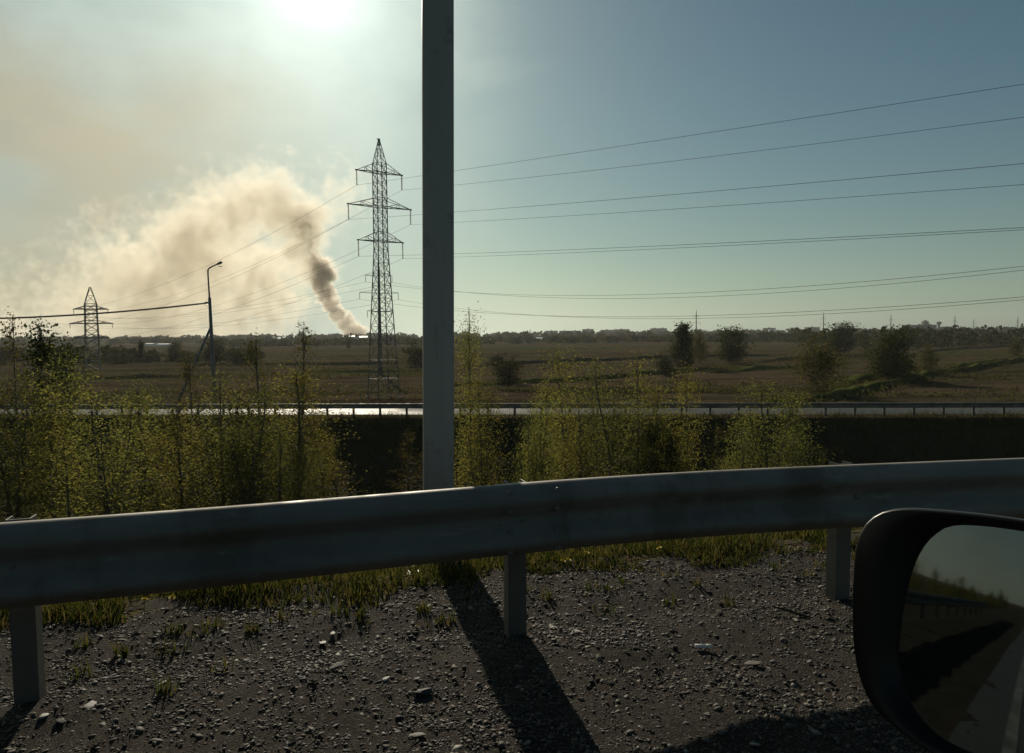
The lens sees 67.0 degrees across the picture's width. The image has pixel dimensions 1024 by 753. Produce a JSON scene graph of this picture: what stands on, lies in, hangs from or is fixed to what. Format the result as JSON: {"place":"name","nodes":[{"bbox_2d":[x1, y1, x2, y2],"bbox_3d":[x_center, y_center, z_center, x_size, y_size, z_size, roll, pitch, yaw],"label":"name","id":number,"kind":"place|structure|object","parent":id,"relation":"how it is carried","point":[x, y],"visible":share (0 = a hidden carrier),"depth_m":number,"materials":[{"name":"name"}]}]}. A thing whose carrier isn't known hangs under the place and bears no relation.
{"place":"outdoors","nodes":[
{"label":"outdoors","id":0,"kind":"place"},
{"bbox_2d":[88,373,227,378],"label":"grass bank","id":1,"kind":"structure","parent":0,"point":[144,375],"depth_m":181.50,"materials":[{"name":"plant"}]},
{"bbox_2d":[240,361,410,365],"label":"grass bank","id":2,"kind":"structure","parent":0,"point":[355,363],"depth_m":255.10,"materials":[{"name":"plant"}]},
{"bbox_2d":[310,377,385,379],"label":"grass bank","id":3,"kind":"structure","parent":0,"point":[351,377],"depth_m":173.15,"materials":[{"name":"plant"}]},
{"bbox_2d":[309,370,419,372],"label":"grass bank","id":4,"kind":"structure","parent":0,"point":[358,371],"depth_m":201.24,"materials":[{"name":"plant"}]},
{"bbox_2d":[0,534,929,752],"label":"gravel shoulder","id":5,"kind":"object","parent":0,"point":[676,727],"visible":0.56,"depth_m":3.15,"materials":[{"name":"grey gravel"}]},
{"bbox_2d":[55,718,65,724],"bbox_3d":[-1.613,1.234,2.764,0.051,0.014,0.026,8,5,30],"label":"stone","id":6,"kind":"object","parent":5,"relation":"on","point":[61,721],"visible":1,"depth_m":2.76,"materials":[{"name":"stone"}]},
{"bbox_2d":[83,701,96,708],"bbox_3d":[-1.569,1.222,2.879,0.038,0.007,0.058,6,6,0],"label":"stone","id":7,"kind":"object","parent":5,"relation":"on","point":[89,705],"visible":1,"depth_m":2.87,"materials":[{"name":"stone"}]},
{"bbox_2d":[330,661,344,669],"bbox_3d":[-0.726,1.204,3.220,0.038,0.009,0.076,7,17,44],"label":"stone","id":8,"kind":"object","parent":5,"relation":"on","point":[337,665],"visible":1,"depth_m":3.21,"materials":[{"name":"stone"}]},
{"bbox_2d":[409,732,425,736],"bbox_3d":[-0.324,1.234,2.662,0.066,0.009,0.034,-12,-2,26],"label":"stone","id":9,"kind":"object","parent":5,"relation":"on","point":[418,734],"visible":1,"depth_m":2.66,"materials":[{"name":"stone"}]},
{"bbox_2d":[413,688,431,695],"bbox_3d":[-0.344,1.216,2.977,0.076,0.023,0.038,-3,0,-23],"label":"stone","id":10,"kind":"object","parent":5,"relation":"on","point":[422,691],"visible":1,"depth_m":2.96,"materials":[{"name":"stone"}]},
{"bbox_2d":[0,458,1023,705],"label":"guardrail","id":11,"kind":"object","parent":5,"relation":"on","point":[60,560],"visible":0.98,"depth_m":3.30,"materials":[{"name":"metal"}]},
{"bbox_2d":[695,644,711,647],"bbox_3d":[0.834,1.173,3.368,0.072,0.019,0.017,0,3,8],"label":"cigarette end","id":12,"kind":"object","parent":5,"relation":"on","point":[703,645],"visible":1,"depth_m":3.36,"materials":[{"name":"white paper"}]},
{"bbox_2d":[716,730,727,734],"bbox_3d":[0.729,1.234,2.678,0.047,0.016,0.026,2,-8,-14],"label":"stone","id":13,"kind":"object","parent":5,"relation":"on","point":[720,732],"visible":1,"depth_m":2.67,"materials":[{"name":"stone"}]},
{"bbox_2d":[745,660,762,664],"bbox_3d":[1.004,1.190,3.215,0.076,0.008,0.049,-8,-2,29],"label":"stone","id":14,"kind":"object","parent":5,"relation":"on","point":[749,662],"visible":1,"depth_m":3.21,"materials":[{"name":"stone"}]},
{"bbox_2d":[773,712,792,718],"bbox_3d":[0.974,1.220,2.778,0.074,0.014,0.038,15,-1,5],"label":"stone","id":15,"kind":"object","parent":5,"relation":"on","point":[782,715],"visible":1,"depth_m":2.77,"materials":[{"name":"stone"}]},
{"bbox_2d":[771,606,811,617],"bbox_3d":[1.351,1.142,3.755,0.189,0.035,0.050,2,4,36],"label":"twig","id":16,"kind":"object","parent":5,"relation":"on","point":[794,612],"visible":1,"depth_m":3.76,"materials":[{"name":"wood"}]},
{"bbox_2d":[0,335,1023,624],"bbox_3d":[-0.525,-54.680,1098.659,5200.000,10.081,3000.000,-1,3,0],"label":"ground","id":17,"kind":"structure","parent":0,"point":[970,383],"depth_m":110.20,"materials":[{"name":"green plant"}]},
{"bbox_2d":[0,306,61,518],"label":"young tree","id":18,"kind":"object","parent":17,"relation":"on","point":[13,344],"visible":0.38,"depth_m":31.06,"materials":[{"name":"green plant"}]},
{"bbox_2d":[0,364,96,521],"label":"young tree","id":19,"kind":"object","parent":17,"relation":"on","point":[7,491],"visible":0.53,"depth_m":24.88,"materials":[{"name":"green plant"}]},
{"bbox_2d":[0,381,97,519],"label":"young tree","id":20,"kind":"object","parent":17,"relation":"on","point":[52,441],"visible":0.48,"depth_m":23.07,"materials":[{"name":"green plant"}]},
{"bbox_2d":[4,313,96,518],"bbox_3d":[-16.854,2.468,28.344,2.808,9.538,3.732,2,4,36],"label":"young tree","id":21,"kind":"object","parent":17,"relation":"on","point":[43,351],"visible":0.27,"depth_m":28.04,"materials":[{"name":"green plant"}]},
{"bbox_2d":[30,347,71,368],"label":"field tree","id":22,"kind":"object","parent":17,"relation":"on","point":[54,358],"visible":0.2,"depth_m":248.79,"materials":[{"name":"green plant"}]},
{"bbox_2d":[1,338,128,519],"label":"young tree","id":23,"kind":"object","parent":17,"relation":"on","point":[66,381],"visible":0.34,"depth_m":25.40,"materials":[{"name":"green plant"}]},
{"bbox_2d":[69,287,112,370],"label":"lattice pylon","id":24,"kind":"object","parent":17,"relation":"on","point":[85,337],"visible":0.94,"depth_m":230.72,"materials":[{"name":"metal"}]},
{"bbox_2d":[0,376,204,601],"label":"young tree","id":25,"kind":"object","parent":17,"relation":"on","point":[106,507],"visible":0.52,"depth_m":22.01,"materials":[{"name":"green plant"}]},
{"bbox_2d":[0,344,266,364],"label":"forest","id":26,"kind":"object","parent":17,"relation":"on","point":[114,356],"visible":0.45,"depth_m":303.42,"materials":[{"name":"plant"}]},
{"bbox_2d":[64,408,206,515],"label":"young tree","id":27,"kind":"object","parent":17,"relation":"on","point":[139,504],"visible":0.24,"depth_m":26.68,"materials":[{"name":"green plant"}]},
{"bbox_2d":[136,339,145,359],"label":"tree","id":28,"kind":"object","parent":17,"relation":"on","point":[141,344],"visible":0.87,"depth_m":308.05,"materials":[{"name":"green plant"}]},
{"bbox_2d":[85,371,202,512],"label":"young tree","id":29,"kind":"object","parent":17,"relation":"on","point":[139,409],"visible":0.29,"depth_m":33.08,"materials":[{"name":"green plant"}]},
{"bbox_2d":[86,390,230,512],"bbox_3d":[-12.292,3.931,27.506,5.063,6.902,5.650,-2,3,-21],"label":"young tree","id":30,"kind":"object","parent":17,"relation":"on","point":[181,490],"visible":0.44,"depth_m":26.95,"materials":[{"name":"green plant"}]},
{"bbox_2d":[164,341,183,360],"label":"field tree","id":31,"kind":"object","parent":17,"relation":"on","point":[172,352],"visible":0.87,"depth_m":317.50,"materials":[{"name":"green plant"}]},
{"bbox_2d":[157,351,219,508],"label":"young tree","id":32,"kind":"object","parent":17,"relation":"on","point":[186,374],"visible":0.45,"depth_m":35.87,"materials":[{"name":"green plant"}]},
{"bbox_2d":[176,261,222,403],"bbox_3d":[-23.323,-3.012,57.409,4.003,10.994,0.323,-1,3,0],"label":"street lamp","id":33,"kind":"object","parent":17,"relation":"on","point":[210,330],"visible":0.91,"depth_m":57.38,"materials":[{"name":"metal"}]},
{"bbox_2d":[0,302,205,317],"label":"overhead cable","id":34,"kind":"object","parent":33,"relation":"attached to","point":[104,312],"visible":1,"depth_m":55.42,"materials":[{"name":"metal"}]},
{"bbox_2d":[2,303,206,318],"bbox_3d":[-35.056,-4.481,53.485,26.178,1.252,0.400,-2,3,-18],"label":"overhead cable","id":35,"kind":"object","parent":33,"relation":"attached to","point":[103,313],"visible":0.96,"depth_m":55.41,"materials":[{"name":"metal"}]},
{"bbox_2d":[195,338,230,363],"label":"field tree","id":36,"kind":"object","parent":17,"relation":"on","point":[218,351],"visible":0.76,"depth_m":274.46,"materials":[{"name":"green plant"}]},
{"bbox_2d":[147,363,295,507],"bbox_3d":[-11.636,3.317,30.073,6.428,7.811,6.039,-1,3,-13],"label":"young tree","id":37,"kind":"object","parent":17,"relation":"on","point":[206,438],"visible":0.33,"depth_m":30.18,"materials":[{"name":"green plant"}]},
{"bbox_2d":[215,346,266,363],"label":"bush","id":38,"kind":"object","parent":17,"relation":"on","point":[235,355],"visible":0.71,"depth_m":260.36,"materials":[{"name":"green plant"}]},
{"bbox_2d":[209,333,299,504],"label":"young tree","id":39,"kind":"object","parent":17,"relation":"on","point":[257,379],"visible":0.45,"depth_m":29.86,"materials":[{"name":"green plant"}]},
{"bbox_2d":[183,371,326,506],"bbox_3d":[-9.622,3.554,27.836,5.581,7.572,5.365,-2,4,-25],"label":"young tree","id":40,"kind":"object","parent":17,"relation":"on","point":[253,468],"visible":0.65,"depth_m":27.58,"materials":[{"name":"green plant"}]},
{"bbox_2d":[189,357,374,502],"bbox_3d":[-9.199,3.154,31.725,7.121,7.894,6.362,-1,3,-7],"label":"young tree","id":41,"kind":"object","parent":17,"relation":"on","point":[299,434],"visible":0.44,"depth_m":31.15,"materials":[{"name":"green plant"}]},
{"bbox_2d":[243,414,332,579],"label":"young tree","id":42,"kind":"object","parent":17,"relation":"on","point":[298,494],"visible":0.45,"depth_m":26.35,"materials":[{"name":"green plant"}]},
{"bbox_2d":[263,322,352,499],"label":"young tree","id":43,"kind":"object","parent":17,"relation":"on","point":[303,339],"visible":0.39,"depth_m":35.18,"materials":[{"name":"green plant"}]},
{"bbox_2d":[300,402,354,499],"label":"young tree","id":44,"kind":"object","parent":17,"relation":"on","point":[322,451],"visible":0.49,"depth_m":32.38,"materials":[{"name":"green plant"}]},
{"bbox_2d":[310,459,367,497],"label":"young tree","id":45,"kind":"object","parent":17,"relation":"on","point":[337,488],"visible":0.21,"depth_m":33.31,"materials":[{"name":"green plant"}]},
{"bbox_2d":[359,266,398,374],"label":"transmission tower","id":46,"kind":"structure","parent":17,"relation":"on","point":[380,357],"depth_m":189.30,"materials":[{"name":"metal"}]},
{"bbox_2d":[53,297,1017,328],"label":"power wire","id":47,"kind":"object","parent":46,"relation":"hanging from","point":[651,316],"visible":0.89,"depth_m":117.67,"materials":[{"name":"metal"}]},
{"bbox_2d":[76,266,1022,317],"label":"power wire","id":48,"kind":"object","parent":46,"relation":"hanging from","point":[671,293],"visible":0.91,"depth_m":122.69,"materials":[{"name":"metal"}]},
{"bbox_2d":[83,270,1021,317],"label":"power wire","id":49,"kind":"object","parent":46,"relation":"hanging from","point":[673,297],"visible":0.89,"depth_m":130.94,"materials":[{"name":"metal"}]},
{"bbox_2d":[89,300,1016,328],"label":"power wire","id":50,"kind":"object","parent":46,"relation":"hanging from","point":[639,318],"visible":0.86,"depth_m":130.89,"materials":[{"name":"metal"}]},
{"bbox_2d":[347,138,411,398],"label":"lattice pylon","id":51,"kind":"object","parent":17,"relation":"on","point":[382,174],"visible":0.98,"depth_m":118.98,"materials":[{"name":"metal"}]},
{"bbox_2d":[75,84,1022,309],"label":"power wire","id":52,"kind":"object","parent":51,"relation":"hanging from","point":[637,143],"visible":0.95,"depth_m":74.53,"materials":[{"name":"metal"}]},
{"bbox_2d":[82,163,1023,323],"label":"power wire","id":53,"kind":"object","parent":51,"relation":"attached to","point":[652,196],"visible":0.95,"depth_m":71.99,"materials":[{"name":"metal"}]},
{"bbox_2d":[98,227,1023,338],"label":"power wire","id":54,"kind":"object","parent":51,"relation":"attached to","point":[663,245],"visible":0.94,"depth_m":73.17,"materials":[{"name":"metal"}]},
{"bbox_2d":[112,230,1013,338],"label":"power wire","id":55,"kind":"object","parent":51,"relation":"hanging from","point":[641,249],"visible":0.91,"depth_m":83.64,"materials":[{"name":"metal"}]},
{"bbox_2d":[111,117,1022,309],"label":"power wire","id":56,"kind":"object","parent":51,"relation":"hanging from","point":[679,160],"visible":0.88,"depth_m":80.12,"materials":[{"name":"metal"}]},
{"bbox_2d":[125,184,1023,323],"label":"power wire","id":57,"kind":"object","parent":51,"relation":"hanging from","point":[654,210],"visible":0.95,"depth_m":84.13,"materials":[{"name":"metal"}]},
{"bbox_2d":[383,428,422,491],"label":"young tree","id":58,"kind":"object","parent":17,"relation":"on","point":[407,489],"visible":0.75,"depth_m":36.28,"materials":[{"name":"green plant"}]},
{"bbox_2d":[398,338,422,365],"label":"bush","id":59,"kind":"object","parent":17,"relation":"on","point":[417,353],"visible":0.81,"depth_m":237.97,"materials":[{"name":"green plant"}]},
{"bbox_2d":[408,0,453,571],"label":"pillar","id":60,"kind":"structure","parent":17,"relation":"on","point":[438,210],"depth_m":5.00,"materials":[{"name":"metal"}]},
{"bbox_2d":[454,301,503,487],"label":"young tree","id":61,"kind":"object","parent":17,"relation":"on","point":[471,358],"visible":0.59,"depth_m":31.00,"materials":[{"name":"green plant"}]},
{"bbox_2d":[454,373,517,560],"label":"young tree","id":62,"kind":"object","parent":17,"relation":"on","point":[478,460],"visible":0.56,"depth_m":28.02,"materials":[{"name":"green plant"}]},
{"bbox_2d":[486,352,506,364],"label":"bush","id":63,"kind":"object","parent":17,"relation":"on","point":[493,358],"visible":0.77,"depth_m":241.62,"materials":[{"name":"green plant"}]},
{"bbox_2d":[0,326,1019,346],"bbox_3d":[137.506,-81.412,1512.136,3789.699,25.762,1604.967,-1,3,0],"label":"forest","id":64,"kind":"object","parent":17,"relation":"on","point":[338,339],"visible":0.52,"depth_m":1055.82,"materials":[{"name":"green plant"}]},
{"bbox_2d":[0,344,1023,403],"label":"field scrub","id":65,"kind":"object","parent":17,"relation":"on","point":[720,390],"visible":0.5,"depth_m":146.93,"materials":[{"name":"green plant"}]},
{"bbox_2d":[0,398,1023,603],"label":"slope grass","id":66,"kind":"structure","parent":17,"relation":"on","point":[728,415],"depth_m":43.47,"materials":[{"name":"green plant"}]},
{"bbox_2d":[0,402,1023,415],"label":"guardrail","id":67,"kind":"object","parent":17,"relation":"on","point":[942,405],"visible":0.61,"depth_m":45.90,"materials":[{"name":"metal"}]},
{"bbox_2d":[501,410,557,557],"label":"young tree","id":68,"kind":"object","parent":17,"relation":"on","point":[529,467],"visible":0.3,"depth_m":25.57,"materials":[{"name":"green plant"}]},
{"bbox_2d":[503,371,569,555],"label":"young tree","id":69,"kind":"object","parent":17,"relation":"on","point":[544,441],"visible":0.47,"depth_m":25.88,"materials":[{"name":"green plant"}]},
{"bbox_2d":[515,336,598,481],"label":"young tree","id":70,"kind":"object","parent":17,"relation":"on","point":[558,408],"visible":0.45,"depth_m":34.10,"materials":[{"name":"green plant"}]},
{"bbox_2d":[522,384,624,550],"bbox_3d":[2.853,3.560,30.109,4.385,6.832,4.668,-4,4,-44],"label":"young tree","id":71,"kind":"object","parent":17,"relation":"on","point":[580,469],"visible":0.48,"depth_m":29.93,"materials":[{"name":"green plant"}]},
{"bbox_2d":[558,347,656,476],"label":"young tree","id":72,"kind":"object","parent":17,"relation":"on","point":[610,451],"visible":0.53,"depth_m":33.34,"materials":[{"name":"green plant"}]},
{"bbox_2d":[598,346,692,542],"bbox_3d":[5.139,2.821,30.700,3.940,8.288,4.397,2,4,37],"label":"young tree","id":73,"kind":"object","parent":17,"relation":"on","point":[653,413],"visible":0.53,"depth_m":30.89,"materials":[{"name":"green plant"}]},
{"bbox_2d":[623,417,687,545],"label":"young tree","id":74,"kind":"object","parent":17,"relation":"on","point":[651,437],"visible":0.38,"depth_m":29.09,"materials":[{"name":"green plant"}]},
{"bbox_2d":[650,328,666,333],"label":"apartment block","id":75,"kind":"structure","parent":17,"relation":"on","point":[654,330],"depth_m":2246.12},
{"bbox_2d":[629,415,699,548],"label":"young tree","id":76,"kind":"object","parent":17,"relation":"on","point":[668,459],"visible":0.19,"depth_m":29.82,"materials":[{"name":"green plant"}]},
{"bbox_2d":[654,350,680,375],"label":"bush","id":77,"kind":"object","parent":17,"relation":"on","point":[665,365],"visible":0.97,"depth_m":176.25,"materials":[{"name":"green plant"}]},
{"bbox_2d":[661,321,699,367],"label":"tree","id":78,"kind":"object","parent":17,"relation":"on","point":[683,348],"visible":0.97,"depth_m":206.71,"materials":[{"name":"green plant"}]},
{"bbox_2d":[645,358,720,545],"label":"young tree","id":79,"kind":"object","parent":17,"relation":"on","point":[687,448],"visible":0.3,"depth_m":30.01,"materials":[{"name":"green plant"}]},
{"bbox_2d":[692,329,712,364],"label":"tree","id":80,"kind":"object","parent":17,"relation":"on","point":[697,342],"visible":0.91,"depth_m":227.81,"materials":[{"name":"green plant"}]},
{"bbox_2d":[704,423,733,469],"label":"young tree","id":81,"kind":"object","parent":17,"relation":"on","point":[717,444],"visible":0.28,"depth_m":32.19,"materials":[{"name":"green plant"}]},
{"bbox_2d":[711,324,756,363],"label":"field tree","id":82,"kind":"object","parent":17,"relation":"on","point":[731,353],"visible":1,"depth_m":232.34,"materials":[{"name":"green plant"}]},
{"bbox_2d":[709,411,768,538],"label":"young tree","id":83,"kind":"object","parent":17,"relation":"on","point":[742,465],"visible":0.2,"depth_m":29.25,"materials":[{"name":"green plant"}]},
{"bbox_2d":[704,375,842,537],"bbox_3d":[9.953,3.435,30.205,5.632,7.198,5.241,-1,3,-14],"label":"young tree","id":84,"kind":"object","parent":17,"relation":"on","point":[766,461],"visible":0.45,"depth_m":29.91,"materials":[{"name":"green plant"}]},
{"bbox_2d":[754,397,825,533],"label":"young tree","id":85,"kind":"object","parent":17,"relation":"on","point":[795,445],"visible":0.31,"depth_m":30.80,"materials":[{"name":"green plant"}]},
{"bbox_2d":[779,329,860,391],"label":"field tree","id":86,"kind":"object","parent":17,"relation":"on","point":[821,366],"visible":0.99,"depth_m":118.90,"materials":[{"name":"green plant"}]},
{"bbox_2d":[815,450,826,465],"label":"young tree","id":87,"kind":"object","parent":17,"relation":"on","point":[823,460],"visible":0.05,"depth_m":24.22,"materials":[{"name":"green plant"}]},
{"bbox_2d":[819,320,861,352],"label":"field tree","id":88,"kind":"object","parent":17,"relation":"on","point":[839,338],"visible":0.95,"depth_m":319.32,"materials":[{"name":"green plant"}]},
{"bbox_2d":[712,323,1023,347],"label":"forest","id":89,"kind":"object","parent":17,"relation":"on","point":[970,338],"visible":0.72,"depth_m":479.06,"materials":[{"name":"plant"}]},
{"bbox_2d":[854,324,923,380],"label":"field tree","id":90,"kind":"object","parent":17,"relation":"on","point":[890,363],"visible":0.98,"depth_m":145.26,"materials":[{"name":"green plant"}]},
{"bbox_2d":[882,353,922,375],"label":"field tree","id":91,"kind":"object","parent":17,"relation":"on","point":[916,368],"visible":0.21,"depth_m":148.52,"materials":[{"name":"green plant"}]},
{"bbox_2d":[903,320,936,329],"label":"factory","id":92,"kind":"structure","parent":17,"relation":"on","point":[924,323],"depth_m":1796.83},
{"bbox_2d":[913,342,942,370],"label":"field tree","id":93,"kind":"object","parent":17,"relation":"on","point":[930,358],"visible":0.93,"depth_m":162.74,"materials":[{"name":"green plant"}]},
{"bbox_2d":[1005,337,1023,357],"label":"field tree","id":94,"kind":"object","parent":17,"relation":"on","point":[1017,348],"visible":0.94,"depth_m":255.56,"materials":[{"name":"green plant"}]},
{"bbox_2d":[0,518,1023,696],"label":"grass","id":95,"kind":"structure","parent":0,"point":[79,613],"depth_m":4.28,"materials":[{"name":"green plant"}]},
{"bbox_2d":[0,408,1023,414],"bbox_3d":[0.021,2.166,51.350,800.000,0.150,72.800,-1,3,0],"label":"road","id":96,"kind":"structure","parent":0,"point":[819,410],"depth_m":48.87,"materials":[{"name":"asphalt"}]},
{"bbox_2d":[0,0,1023,339],"label":"sky","id":97,"kind":"structure","parent":0,"point":[145,144],"materials":[{"name":"blue"}]},
{"bbox_2d":[455,368,734,386],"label":"grass bank","id":98,"kind":"structure","parent":0,"point":[533,380],"depth_m":168.08,"materials":[{"name":"plant"}]},
{"bbox_2d":[486,351,528,384],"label":"bush","id":99,"kind":"object","parent":98,"relation":"on","point":[508,368],"visible":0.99,"depth_m":150.88,"materials":[{"name":"green plant"}]},
{"bbox_2d":[499,386,733,393],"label":"grass bank","id":100,"kind":"structure","parent":0,"point":[608,388],"depth_m":129.32,"materials":[{"name":"plant"}]},
{"bbox_2d":[464,353,774,365],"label":"grass bank","id":101,"kind":"structure","parent":0,"point":[578,359],"depth_m":264.49,"materials":[{"name":"plant"}]},
{"bbox_2d":[714,364,847,372],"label":"grass bank","id":102,"kind":"structure","parent":0,"point":[754,368],"depth_m":194.13,"materials":[{"name":"plant"}]},
{"bbox_2d":[737,355,871,363],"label":"grass bank","id":103,"kind":"structure","parent":0,"point":[780,358],"depth_m":248.36,"materials":[{"name":"plant"}]},
{"bbox_2d":[825,372,883,386],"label":"grass bank","id":104,"kind":"structure","parent":0,"point":[856,376],"depth_m":148.06,"materials":[{"name":"plant"}]},
{"bbox_2d":[783,357,1023,402],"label":"grass bank","id":105,"kind":"structure","parent":0,"point":[851,390],"depth_m":137.59,"materials":[{"name":"plant"}]},
{"bbox_2d":[899,343,1023,352],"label":"grass bank","id":106,"kind":"structure","parent":0,"point":[959,348],"depth_m":375.19,"materials":[{"name":"plant"}]},
{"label":"road","id":107,"kind":"structure","parent":0,"visible":0},
{"bbox_2d":[853,508,1023,752],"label":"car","id":108,"kind":"object","parent":107,"relation":"on","point":[938,616],"visible":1,"depth_m":0.66,"materials":[{"name":"paint"}]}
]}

